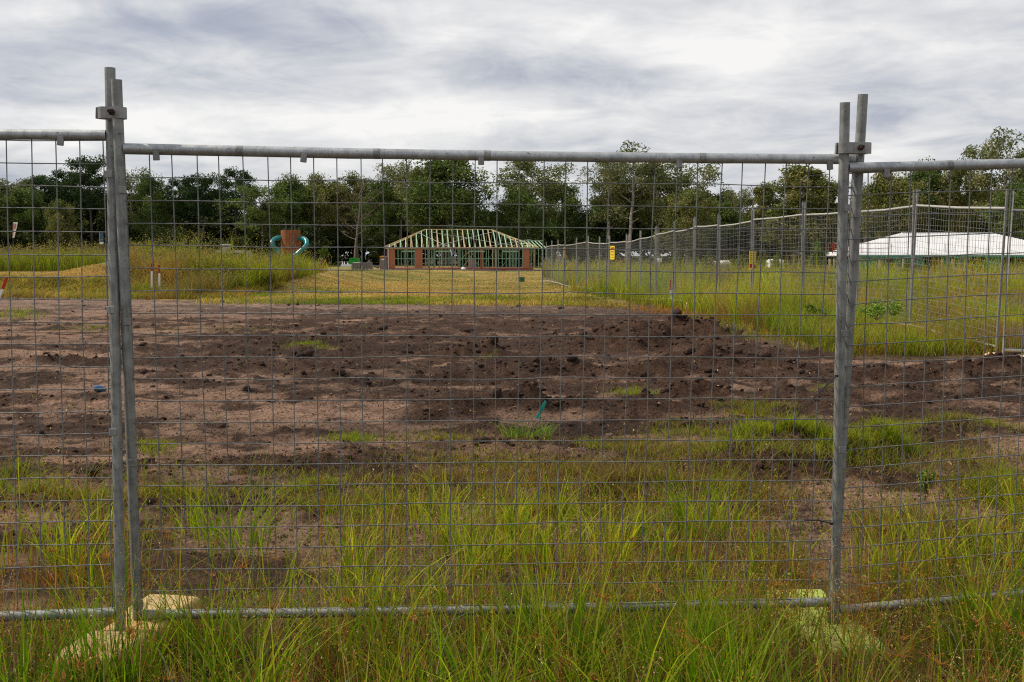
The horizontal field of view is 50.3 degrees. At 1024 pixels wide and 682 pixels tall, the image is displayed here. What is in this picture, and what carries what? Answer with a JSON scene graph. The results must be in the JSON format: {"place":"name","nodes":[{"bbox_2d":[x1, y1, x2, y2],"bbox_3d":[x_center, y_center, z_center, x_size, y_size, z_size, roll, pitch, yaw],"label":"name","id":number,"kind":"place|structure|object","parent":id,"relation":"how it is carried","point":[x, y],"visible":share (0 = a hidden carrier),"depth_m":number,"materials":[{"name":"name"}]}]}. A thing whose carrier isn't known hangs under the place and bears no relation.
{"place":"outdoors","nodes":[
{"label":"outdoors","id":0,"kind":"place"},
{"bbox_2d":[271,223,308,259],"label":"playground tower","id":1,"kind":"structure","parent":0,"point":[286,237],"depth_m":138.30,"materials":[{"name":"brown wood"}]},
{"bbox_2d":[0,256,1023,681],"bbox_3d":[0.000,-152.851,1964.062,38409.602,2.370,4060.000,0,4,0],"label":"ground","id":2,"kind":"structure","parent":0,"point":[316,320],"depth_m":9.16,"materials":[{"name":"soil"}]},
{"bbox_2d":[0,178,45,243],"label":"gum tree","id":3,"kind":"object","parent":2,"relation":"on","point":[3,192],"visible":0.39,"depth_m":165.65,"materials":[{"name":"green plant"}]},
{"bbox_2d":[0,186,50,245],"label":"broad tree","id":4,"kind":"object","parent":2,"relation":"on","point":[20,197],"visible":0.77,"depth_m":163.43,"materials":[{"name":"green plant"}]},
{"bbox_2d":[7,226,46,252],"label":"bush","id":5,"kind":"object","parent":2,"relation":"on","point":[26,241],"visible":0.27,"depth_m":162.82,"materials":[{"name":"green plant"}]},
{"bbox_2d":[0,174,68,217],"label":"pine tree","id":6,"kind":"object","parent":2,"relation":"on","point":[35,180],"visible":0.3,"depth_m":168.34,"materials":[{"name":"green plant"}]},
{"bbox_2d":[22,230,74,255],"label":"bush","id":7,"kind":"object","parent":2,"relation":"on","point":[40,238],"visible":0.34,"depth_m":158.86,"materials":[{"name":"green plant"}]},
{"bbox_2d":[0,264,107,280],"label":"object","id":8,"kind":"structure","parent":2,"relation":"on","point":[91,271],"depth_m":36.29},
{"bbox_2d":[0,571,108,681],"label":"grass tuft","id":9,"kind":"object","parent":2,"relation":"on","point":[26,661],"visible":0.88,"depth_m":3.17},
{"bbox_2d":[38,167,87,230],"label":"pine tree","id":10,"kind":"object","parent":2,"relation":"on","point":[66,195],"visible":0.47,"depth_m":167.24,"materials":[{"name":"green plant"}]},
{"bbox_2d":[43,198,88,250],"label":"broad tree","id":11,"kind":"object","parent":2,"relation":"on","point":[67,218],"visible":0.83,"depth_m":158.36,"materials":[{"name":"green plant"}]},
{"bbox_2d":[0,236,140,271],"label":"tall grass","id":12,"kind":"structure","parent":2,"relation":"on","point":[41,262],"depth_m":70.86,"materials":[{"name":"plant"}]},
{"bbox_2d":[59,154,106,242],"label":"pine tree","id":13,"kind":"object","parent":2,"relation":"on","point":[87,179],"visible":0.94,"depth_m":165.60,"materials":[{"name":"green plant"}]},
{"bbox_2d":[63,190,106,240],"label":"broad tree","id":14,"kind":"object","parent":2,"relation":"on","point":[85,215],"visible":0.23,"depth_m":178.81,"materials":[{"name":"green plant"}]},
{"bbox_2d":[23,552,184,681],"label":"grass tuft","id":15,"kind":"object","parent":2,"relation":"on","point":[135,669],"visible":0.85,"depth_m":3.24,"materials":[{"name":"plant"}]},
{"bbox_2d":[88,192,156,240],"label":"broad tree","id":16,"kind":"object","parent":2,"relation":"on","point":[100,219],"visible":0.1,"depth_m":176.59,"materials":[{"name":"green plant"}]},
{"bbox_2d":[54,594,204,681],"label":"plastic block","id":17,"kind":"object","parent":2,"relation":"on","point":[149,623],"depth_m":3.62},
{"bbox_2d":[0,67,125,630],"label":"temporary fence","id":18,"kind":"object","parent":17,"relation":"on","point":[60,136],"visible":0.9,"depth_m":3.56,"materials":[{"name":"metal"}]},
{"bbox_2d":[111,79,867,623],"bbox_3d":[-0.051,0.104,3.697,2.474,1.885,0.037,0,9,-5],"label":"temporary fence","id":19,"kind":"object","parent":17,"relation":"on","point":[303,155],"visible":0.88,"depth_m":3.67,"materials":[{"name":"metal"}]},
{"bbox_2d":[95,106,126,119],"bbox_3d":[-1.275,-0.728,3.480,0.088,0.036,0.079,4,6,40],"label":"pipe clamp","id":20,"kind":"object","parent":19,"relation":"attached to","point":[106,112],"visible":0.99,"depth_m":3.46,"materials":[{"name":"metal"}]},
{"bbox_2d":[834,142,871,153],"bbox_3d":[1.139,-0.643,3.630,0.122,0.036,0.081,0,4,0],"label":"pipe clamp","id":21,"kind":"object","parent":19,"relation":"attached to","point":[854,147],"visible":0.99,"depth_m":3.62,"materials":[{"name":"metal"}]},
{"bbox_2d":[126,167,148,229],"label":"gum tree","id":22,"kind":"object","parent":2,"relation":"on","point":[131,215],"visible":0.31,"depth_m":170.38,"materials":[{"name":"green plant"}]},
{"bbox_2d":[0,271,287,299],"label":"bank grass","id":23,"kind":"structure","parent":2,"relation":"on","point":[66,289],"depth_m":33.05,"materials":[{"name":"plant"}]},
{"bbox_2d":[129,170,182,243],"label":"broad tree","id":24,"kind":"object","parent":2,"relation":"on","point":[142,188],"visible":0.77,"depth_m":167.78,"materials":[{"name":"green plant"}]},
{"bbox_2d":[143,225,187,247],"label":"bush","id":25,"kind":"object","parent":2,"relation":"on","point":[167,233],"visible":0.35,"depth_m":159.26,"materials":[{"name":"green plant"}]},
{"bbox_2d":[158,176,199,237],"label":"pine tree","id":26,"kind":"object","parent":2,"relation":"on","point":[177,184],"visible":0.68,"depth_m":168.45,"materials":[{"name":"green plant"}]},
{"bbox_2d":[167,206,230,240],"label":"broad tree","id":27,"kind":"object","parent":2,"relation":"on","point":[194,219],"visible":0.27,"depth_m":179.89,"materials":[{"name":"green plant"}]},
{"bbox_2d":[175,172,227,239],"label":"pine tree","id":28,"kind":"object","parent":2,"relation":"on","point":[205,191],"visible":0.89,"depth_m":167.62,"materials":[{"name":"green plant"}]},
{"bbox_2d":[91,236,333,299],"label":"stockpile weeds","id":29,"kind":"object","parent":2,"relation":"on","point":[210,280],"visible":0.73,"depth_m":34.31,"materials":[{"name":"green plant"}]},
{"bbox_2d":[99,219,330,280],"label":"stockpile stalks","id":30,"kind":"object","parent":2,"relation":"on","point":[179,248],"visible":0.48,"depth_m":36.80,"materials":[{"name":"green plant"}]},
{"bbox_2d":[126,442,325,558],"bbox_3d":[-1.218,0.686,4.975,1.019,0.514,1.123,-3,6,-37],"label":"grass tuft","id":31,"kind":"object","parent":2,"relation":"on","point":[261,539],"visible":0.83,"depth_m":4.88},
{"bbox_2d":[206,215,259,240],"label":"broad tree","id":32,"kind":"object","parent":2,"relation":"on","point":[226,230],"visible":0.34,"depth_m":177.93,"materials":[{"name":"green plant"}]},
{"bbox_2d":[212,166,258,234],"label":"pine tree","id":33,"kind":"object","parent":2,"relation":"on","point":[227,185],"visible":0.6,"depth_m":165.61,"materials":[{"name":"green plant"}]},
{"bbox_2d":[217,232,269,258],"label":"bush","id":34,"kind":"object","parent":2,"relation":"on","point":[252,238],"visible":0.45,"depth_m":158.63,"materials":[{"name":"green plant"}]},
{"bbox_2d":[213,184,292,257],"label":"broad tree","id":35,"kind":"object","parent":2,"relation":"on","point":[253,193],"visible":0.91,"depth_m":158.50,"materials":[{"name":"green plant"}]},
{"bbox_2d":[263,172,323,246],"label":"broad tree","id":36,"kind":"object","parent":2,"relation":"on","point":[299,191],"visible":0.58,"depth_m":164.29,"materials":[{"name":"green plant"}]},
{"bbox_2d":[296,223,331,262],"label":"tree","id":37,"kind":"object","parent":2,"relation":"on","point":[308,232],"visible":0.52,"depth_m":150.75,"materials":[{"name":"green plant"}]},
{"bbox_2d":[296,171,358,264],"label":"broad tree","id":38,"kind":"object","parent":2,"relation":"on","point":[328,194],"visible":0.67,"depth_m":166.88,"materials":[{"name":"green plant"}]},
{"bbox_2d":[313,228,353,264],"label":"tree","id":39,"kind":"object","parent":2,"relation":"on","point":[332,237],"visible":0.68,"depth_m":165.43,"materials":[{"name":"green plant"}]},
{"bbox_2d":[330,170,381,257],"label":"broad tree","id":40,"kind":"object","parent":2,"relation":"on","point":[349,219],"visible":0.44,"depth_m":169.71,"materials":[{"name":"green plant"}]},
{"bbox_2d":[338,177,381,257],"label":"bare tree","id":41,"kind":"object","parent":2,"relation":"on","point":[368,199],"visible":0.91,"depth_m":157.40,"materials":[{"name":"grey plant"}]},
{"bbox_2d":[351,174,401,264],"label":"broad tree","id":42,"kind":"object","parent":2,"relation":"on","point":[389,192],"visible":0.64,"depth_m":164.21,"materials":[{"name":"green plant"}]},
{"bbox_2d":[358,230,399,263],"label":"tree","id":43,"kind":"object","parent":2,"relation":"on","point":[379,240],"visible":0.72,"depth_m":155.85,"materials":[{"name":"green plant"}]},
{"bbox_2d":[360,159,414,238],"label":"gum tree","id":44,"kind":"object","parent":2,"relation":"on","point":[397,174],"visible":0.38,"depth_m":166.80,"materials":[{"name":"green plant"}]},
{"bbox_2d":[194,292,622,306],"bbox_3d":[-3.208,-1.190,29.665,11.724,0.261,7.164,0,4,0],"label":"mown fringe","id":45,"kind":"object","parent":2,"relation":"on","point":[544,299],"visible":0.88,"depth_m":28.01,"materials":[{"name":"green plant"}]},
{"bbox_2d":[195,270,633,306],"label":"mown grass","id":46,"kind":"structure","parent":2,"relation":"on","point":[334,287],"depth_m":37.78,"materials":[{"name":"plant"}]},
{"bbox_2d":[392,160,450,246],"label":"broad tree","id":47,"kind":"object","parent":2,"relation":"on","point":[413,221],"visible":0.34,"depth_m":157.68,"materials":[{"name":"green plant"}]},
{"bbox_2d":[398,234,444,263],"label":"tree","id":48,"kind":"object","parent":2,"relation":"on","point":[414,241],"visible":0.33,"depth_m":157.47,"materials":[{"name":"green plant"}]},
{"bbox_2d":[396,160,504,265],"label":"broad tree","id":49,"kind":"object","parent":2,"relation":"on","point":[462,169],"visible":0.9,"depth_m":155.12,"materials":[{"name":"green plant"}]},
{"bbox_2d":[385,229,545,269],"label":"house frame","id":50,"kind":"object","parent":2,"relation":"on","point":[419,258],"visible":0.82,"depth_m":121.27,"materials":[{"name":"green wood"}]},
{"bbox_2d":[445,233,489,266],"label":"tree","id":51,"kind":"object","parent":2,"relation":"on","point":[465,251],"visible":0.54,"depth_m":154.62,"materials":[{"name":"green plant"}]},
{"bbox_2d":[465,222,505,266],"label":"tree","id":52,"kind":"object","parent":2,"relation":"on","point":[491,235],"visible":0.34,"depth_m":163.64,"materials":[{"name":"green plant"}]},
{"bbox_2d":[17,221,982,265],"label":"undergrowth","id":53,"kind":"object","parent":2,"relation":"on","point":[367,256],"visible":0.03,"depth_m":179.49,"materials":[{"name":"green plant"}]},
{"bbox_2d":[0,428,1023,681],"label":"verge grass","id":54,"kind":"structure","parent":2,"relation":"on","point":[594,637],"depth_m":3.65,"materials":[{"name":"plant"}]},
{"bbox_2d":[0,297,1023,540],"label":"soil clods","id":55,"kind":"object","parent":2,"relation":"on","point":[309,352],"visible":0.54,"depth_m":10.04,"materials":[{"name":"soil"}]},
{"bbox_2d":[0,306,1023,557],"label":"soil debris","id":56,"kind":"object","parent":2,"relation":"on","point":[428,442],"visible":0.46,"depth_m":6.98,"materials":[{"name":"brown soil"}]},
{"bbox_2d":[484,184,555,265],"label":"broad tree","id":57,"kind":"object","parent":2,"relation":"on","point":[512,196],"visible":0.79,"depth_m":156.31,"materials":[{"name":"green plant"}]},
{"bbox_2d":[497,236,545,266],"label":"tree","id":58,"kind":"object","parent":2,"relation":"on","point":[509,245],"visible":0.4,"depth_m":149.55,"materials":[{"name":"green plant"}]},
{"bbox_2d":[491,415,557,439],"bbox_3d":[0.118,0.606,7.544,0.588,0.178,0.495,0,4,0],"label":"grass tuft","id":59,"kind":"object","parent":2,"relation":"on","point":[527,432],"visible":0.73,"depth_m":7.57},
{"bbox_2d":[492,161,577,233],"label":"gum tree","id":60,"kind":"object","parent":2,"relation":"on","point":[526,166],"visible":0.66,"depth_m":161.00,"materials":[{"name":"green plant"}]},
{"bbox_2d":[530,231,561,265],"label":"tree","id":61,"kind":"object","parent":2,"relation":"on","point":[553,239],"visible":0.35,"depth_m":164.43,"materials":[{"name":"green plant"}]},
{"bbox_2d":[534,177,600,256],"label":"broad tree","id":62,"kind":"object","parent":2,"relation":"on","point":[581,221],"visible":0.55,"depth_m":173.07,"materials":[{"name":"green plant"}]},
{"bbox_2d":[555,231,608,263],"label":"tree","id":63,"kind":"object","parent":2,"relation":"on","point":[593,238],"visible":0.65,"depth_m":155.53,"materials":[{"name":"green plant"}]},
{"bbox_2d":[577,162,634,238],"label":"gum tree","id":64,"kind":"object","parent":2,"relation":"on","point":[600,215],"visible":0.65,"depth_m":162.67,"materials":[{"name":"green plant"}]},
{"bbox_2d":[587,209,638,244],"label":"broad tree","id":65,"kind":"object","parent":2,"relation":"on","point":[602,223],"visible":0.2,"depth_m":180.93,"materials":[{"name":"green plant"}]},
{"bbox_2d":[589,190,638,256],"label":"broad tree","id":66,"kind":"object","parent":2,"relation":"on","point":[620,234],"visible":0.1,"depth_m":180.72,"materials":[{"name":"green plant"}]},
{"bbox_2d":[611,195,650,250],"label":"broad tree","id":67,"kind":"object","parent":2,"relation":"on","point":[634,225],"visible":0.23,"depth_m":180.90,"materials":[{"name":"green plant"}]},
{"bbox_2d":[595,140,668,261],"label":"gum tree","id":68,"kind":"object","parent":2,"relation":"on","point":[622,167],"visible":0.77,"depth_m":157.67,"materials":[{"name":"green plant"}]},
{"bbox_2d":[640,227,655,300],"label":"temporary fence","id":69,"kind":"object","parent":2,"relation":"on","point":[654,245],"visible":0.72,"depth_m":27.63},
{"bbox_2d":[618,163,702,263],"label":"gum tree","id":70,"kind":"object","parent":2,"relation":"on","point":[670,189],"visible":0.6,"depth_m":160.34,"materials":[{"name":"green plant"}]},
{"bbox_2d":[656,221,674,298],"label":"temporary fence","id":71,"kind":"object","parent":2,"relation":"on","point":[669,273],"visible":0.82,"depth_m":25.95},
{"bbox_2d":[674,218,693,302],"bbox_3d":[3.820,-1.734,24.215,0.033,1.885,1.740,0,3,-5],"label":"temporary fence","id":72,"kind":"object","parent":2,"relation":"on","point":[679,251],"visible":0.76,"depth_m":24.28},
{"bbox_2d":[651,187,721,266],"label":"broad tree","id":73,"kind":"object","parent":2,"relation":"on","point":[688,199],"visible":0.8,"depth_m":148.48,"materials":[{"name":"green plant"}]},
{"bbox_2d":[629,446,749,549],"bbox_3d":[0.820,0.692,4.959,0.562,0.481,0.715,4,6,41],"label":"grass tuft","id":74,"kind":"object","parent":2,"relation":"on","point":[714,512],"visible":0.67,"depth_m":4.99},
{"bbox_2d":[609,564,776,681],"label":"grass tuft","id":75,"kind":"object","parent":2,"relation":"on","point":[692,671],"visible":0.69,"depth_m":3.19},
{"bbox_2d":[662,163,723,264],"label":"gum tree","id":76,"kind":"object","parent":2,"relation":"on","point":[708,168],"visible":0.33,"depth_m":163.60,"materials":[{"name":"green plant"}]},
{"bbox_2d":[693,214,718,301],"bbox_3d":[4.012,-1.651,22.589,0.034,1.885,1.449,-1,5,-9],"label":"temporary fence","id":77,"kind":"object","parent":2,"relation":"on","point":[716,233],"visible":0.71,"depth_m":22.53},
{"bbox_2d":[700,199,750,257],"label":"broad tree","id":78,"kind":"object","parent":2,"relation":"on","point":[725,213],"visible":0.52,"depth_m":158.12,"materials":[{"name":"green plant"}]},
{"bbox_2d":[705,233,748,264],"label":"tree","id":79,"kind":"object","parent":2,"relation":"on","point":[733,241],"visible":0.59,"depth_m":156.43,"materials":[{"name":"green plant"}]},
{"bbox_2d":[713,186,755,233],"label":"gum tree","id":80,"kind":"object","parent":2,"relation":"on","point":[732,198],"visible":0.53,"depth_m":167.66,"materials":[{"name":"green plant"}]},
{"bbox_2d":[719,210,752,300],"bbox_3d":[4.287,-1.522,20.971,0.034,1.885,1.659,-1,3,-10],"label":"temporary fence","id":81,"kind":"object","parent":2,"relation":"on","point":[750,226],"visible":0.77,"depth_m":21.29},
{"bbox_2d":[732,226,777,267],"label":"tree","id":82,"kind":"object","parent":2,"relation":"on","point":[746,232],"visible":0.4,"depth_m":157.91,"materials":[{"name":"green plant"}]},
{"bbox_2d":[744,180,786,260],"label":"feathery tree","id":83,"kind":"object","parent":2,"relation":"on","point":[758,191],"visible":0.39,"depth_m":158.03,"materials":[{"name":"green plant"}]},
{"bbox_2d":[752,202,803,305],"bbox_3d":[4.654,-1.445,19.182,0.034,1.885,1.885,-1,4,-13],"label":"temporary fence","id":84,"kind":"object","parent":2,"relation":"on","point":[773,218],"visible":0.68,"depth_m":19.04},
{"bbox_2d":[543,245,1023,355],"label":"field grass","id":85,"kind":"structure","parent":2,"relation":"on","point":[769,304],"depth_m":18.56,"materials":[{"name":"plant"}]},
{"bbox_2d":[553,296,1021,356],"bbox_3d":[4.459,-0.598,21.116,4.508,0.383,18.364,-1,5,-8],"label":"field grass edge","id":86,"kind":"object","parent":2,"relation":"on","point":[858,349],"visible":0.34,"depth_m":14.03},
{"bbox_2d":[759,164,834,265],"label":"feathery tree","id":87,"kind":"object","parent":2,"relation":"on","point":[796,174],"visible":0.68,"depth_m":147.29,"materials":[{"name":"green plant"}]},
{"bbox_2d":[807,240,828,269],"bbox_3d":[17.320,-4.837,61.798,0.959,1.854,1.069,-3,5,-34],"label":"shrub","id":88,"kind":"object","parent":2,"relation":"on","point":[820,255],"visible":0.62,"depth_m":61.73,"materials":[{"name":"green plant"}]},
{"bbox_2d":[791,171,849,267],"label":"feathery tree","id":89,"kind":"object","parent":2,"relation":"on","point":[833,193],"visible":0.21,"depth_m":153.88,"materials":[{"name":"green plant"}]},
{"bbox_2d":[802,202,848,307],"bbox_3d":[5.020,-1.296,17.303,0.033,1.885,1.859,-1,5,-9],"label":"temporary fence","id":90,"kind":"object","parent":2,"relation":"on","point":[833,237],"visible":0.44,"depth_m":17.68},
{"bbox_2d":[768,589,886,662],"bbox_3d":[1.130,1.075,4.000,0.270,0.153,0.700,0,4,-4],"label":"plastic block","id":91,"kind":"object","parent":2,"relation":"on","point":[816,595],"depth_m":3.82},
{"bbox_2d":[830,102,1023,624],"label":"temporary fence","id":92,"kind":"object","parent":91,"relation":"on","point":[846,168],"visible":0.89,"depth_m":3.79,"materials":[{"name":"metal"}]},
{"bbox_2d":[857,297,905,320],"bbox_3d":[4.563,-0.405,13.489,0.578,0.310,0.520,-3,6,-37],"label":"leafy weed","id":93,"kind":"object","parent":2,"relation":"on","point":[875,309],"visible":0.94,"depth_m":13.42,"materials":[{"name":"green plant"}]},
{"bbox_2d":[856,190,914,325],"bbox_3d":[5.229,-1.123,15.356,0.035,1.885,1.939,0,5,-3],"label":"temporary fence","id":94,"kind":"object","parent":2,"relation":"on","point":[912,206],"visible":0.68,"depth_m":15.10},
{"bbox_2d":[860,172,943,240],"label":"broad tree","id":95,"kind":"object","parent":2,"relation":"on","point":[877,186],"visible":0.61,"depth_m":137.59,"materials":[{"name":"green plant"}]},
{"bbox_2d":[894,155,952,231],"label":"broad tree","id":96,"kind":"object","parent":2,"relation":"on","point":[923,176],"visible":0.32,"depth_m":140.02,"materials":[{"name":"green plant"}]},
{"bbox_2d":[826,232,1023,275],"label":"white roofed house","id":97,"kind":"structure","parent":2,"relation":"on","point":[954,239],"depth_m":93.73,"materials":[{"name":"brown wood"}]},
{"bbox_2d":[917,468,935,502],"bbox_3d":[2.157,0.757,5.687,0.097,0.186,0.069,-2,5,-21],"label":"leafy weed","id":98,"kind":"object","parent":2,"relation":"on","point":[924,486],"visible":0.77,"depth_m":5.68,"materials":[{"name":"green plant"}]},
{"bbox_2d":[909,189,1008,351],"bbox_3d":[5.418,-0.910,13.358,0.033,1.885,2.059,-1,8,-7],"label":"temporary fence","id":99,"kind":"object","parent":2,"relation":"on","point":[1005,208],"visible":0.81,"depth_m":13.18,"materials":[{"name":"metal"}]},
{"bbox_2d":[926,156,993,231],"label":"broad tree","id":100,"kind":"object","parent":2,"relation":"on","point":[957,180],"visible":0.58,"depth_m":137.94,"materials":[{"name":"green plant"}]},
{"bbox_2d":[960,126,1023,225],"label":"gum tree","id":101,"kind":"object","parent":2,"relation":"on","point":[983,180],"visible":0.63,"depth_m":127.42,"materials":[{"name":"green plant"}]},
{"bbox_2d":[970,577,1023,681],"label":"grass tuft","id":102,"kind":"object","parent":2,"relation":"on","point":[1013,650],"visible":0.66,"depth_m":3.40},
{"bbox_2d":[975,190,1023,238],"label":"broad tree","id":103,"kind":"object","parent":2,"relation":"on","point":[994,216],"visible":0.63,"depth_m":120.70,"materials":[{"name":"green plant"}]},
{"bbox_2d":[979,178,1023,239],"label":"broad tree","id":104,"kind":"object","parent":2,"relation":"on","point":[1018,186],"visible":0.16,"depth_m":123.50,"materials":[{"name":"green plant"}]},
{"bbox_2d":[0,305,1023,547],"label":"lot grass","id":105,"kind":"structure","parent":0,"point":[871,439],"depth_m":6.33,"materials":[{"name":"plant"}]},
{"bbox_2d":[0,0,1023,255],"label":"sky","id":106,"kind":"structure","parent":0,"point":[938,77],"materials":[{"name":"grey"}]},
{"bbox_2d":[539,256,731,277],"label":"field grass","id":107,"kind":"structure","parent":0,"point":[544,268],"depth_m":79.05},
{"bbox_3d":[5.680,0.215,12.304,0.660,0.153,0.230,1,5,15],"label":"plastic block","id":108,"kind":"object","parent":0,"visible":0},
{"bbox_2d":[1002,191,1023,352],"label":"temporary fence","id":109,"kind":"object","parent":108,"relation":"on","point":[1015,349],"visible":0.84,"depth_m":12.29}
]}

